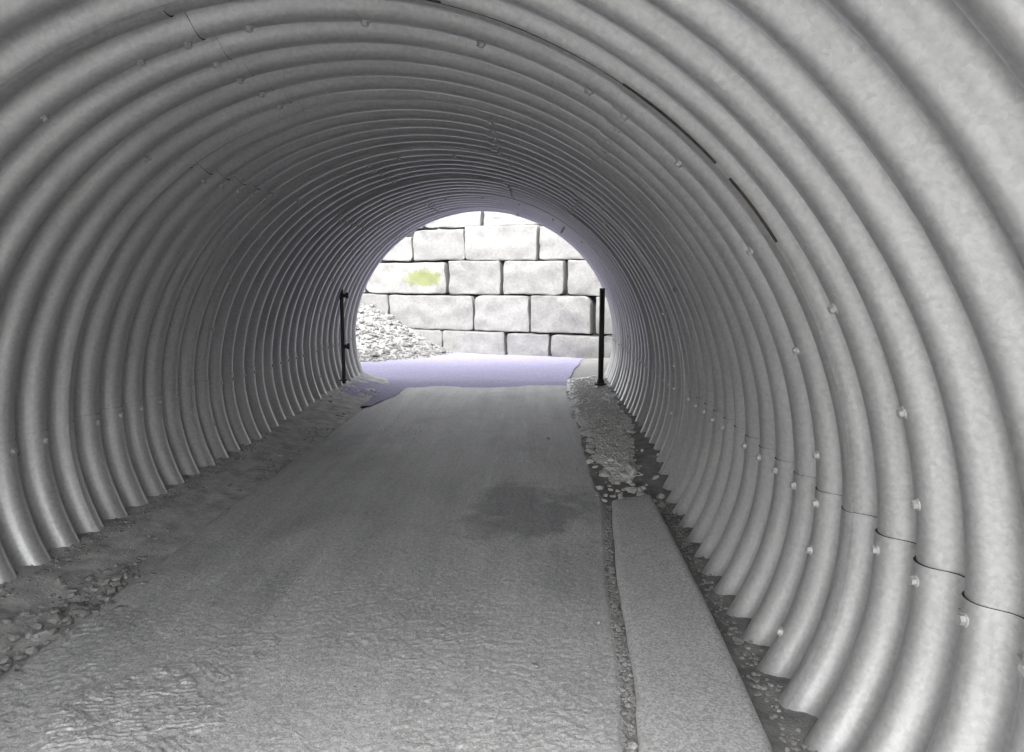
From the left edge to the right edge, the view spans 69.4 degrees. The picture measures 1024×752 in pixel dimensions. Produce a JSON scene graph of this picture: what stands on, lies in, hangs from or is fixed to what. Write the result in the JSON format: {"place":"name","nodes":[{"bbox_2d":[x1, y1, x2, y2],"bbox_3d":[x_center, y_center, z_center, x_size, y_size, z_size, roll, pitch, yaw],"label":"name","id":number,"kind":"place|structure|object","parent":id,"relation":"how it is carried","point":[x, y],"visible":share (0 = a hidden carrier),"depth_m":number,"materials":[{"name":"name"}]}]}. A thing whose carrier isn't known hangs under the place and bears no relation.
{"place":"outdoors","nodes":[
{"label":"outdoors","id":0,"kind":"place"},
{"bbox_2d":[0,385,637,751],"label":"path","id":1,"kind":"structure","parent":0,"point":[416,569],"depth_m":3.22,"materials":[{"name":"grey asphalt"}]},
{"bbox_2d":[360,353,583,387],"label":"pavement","id":2,"kind":"structure","parent":0,"point":[473,370],"depth_m":11.62,"materials":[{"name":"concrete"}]},
{"bbox_2d":[569,358,609,378],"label":"gravel ground","id":3,"kind":"structure","parent":0,"point":[585,368],"depth_m":11.95,"materials":[{"name":"grey gravel"}]},
{"bbox_2d":[567,375,664,507],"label":"gravel verge","id":4,"kind":"structure","parent":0,"point":[602,420],"depth_m":6.84,"materials":[{"name":"grey gravel"}]},
{"bbox_2d":[595,288,606,385],"bbox_3d":[1.121,-0.485,9.284,0.148,1.228,0.150,0,8,2],"label":"gate post","id":5,"kind":"object","parent":4,"relation":"on","point":[600,381],"visible":1,"depth_m":9.26,"materials":[{"name":"black metal"}]},
{"bbox_2d":[624,461,637,474],"bbox_3d":[0.887,0.690,5.517,0.090,0.083,0.191,2,13,-5],"label":"loose stone","id":6,"kind":"object","parent":4,"relation":"on","point":[630,467],"visible":0.97,"depth_m":5.47,"materials":[{"name":"grey stone"}]},
{"label":"ground","id":7,"kind":"structure","parent":0,"visible":0},
{"bbox_2d":[0,373,389,681],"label":"verge","id":8,"kind":"structure","parent":7,"relation":"on","point":[64,591],"depth_m":4.11,"materials":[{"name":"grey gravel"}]},
{"bbox_2d":[340,289,349,383],"bbox_3d":[-2.131,-0.529,9.287,0.184,1.256,0.090,0,8,2],"label":"gate post","id":9,"kind":"object","parent":8,"relation":"on","point":[343,344],"visible":0.86,"depth_m":9.28,"materials":[{"name":"black metal"}]},
{"bbox_2d":[342,378,407,407],"bbox_3d":[-1.791,0.199,9.296,0.724,0.137,1.650,0,8,2],"label":"pavement edge","id":10,"kind":"object","parent":8,"relation":"on","point":[384,392],"visible":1,"depth_m":9.45,"materials":[{"name":"concrete"}]},
{"bbox_2d":[356,302,460,361],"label":"gravel bank","id":11,"kind":"structure","parent":7,"relation":"on","point":[382,335],"depth_m":14.03,"materials":[{"name":"grey gravel"}]},
{"bbox_2d":[360,211,612,358],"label":"block wall","id":12,"kind":"structure","parent":7,"relation":"on","point":[492,283],"depth_m":14.02,"materials":[{"name":"stone"}]},
{"bbox_2d":[0,0,1023,751],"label":"culvert tunnel","id":13,"kind":"structure","parent":7,"relation":"on","point":[790,232],"depth_m":2.85,"materials":[{"name":"metal"}]},
{"bbox_2d":[566,375,817,751],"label":"drain channel","id":14,"kind":"object","parent":13,"relation":"in","point":[787,730],"visible":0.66,"depth_m":3.19,"materials":[{"name":"stone"}]},
{"bbox_2d":[612,494,772,751],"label":"kerb","id":15,"kind":"structure","parent":7,"relation":"on","point":[691,694],"depth_m":2.84,"materials":[{"name":"concrete"}]}
]}

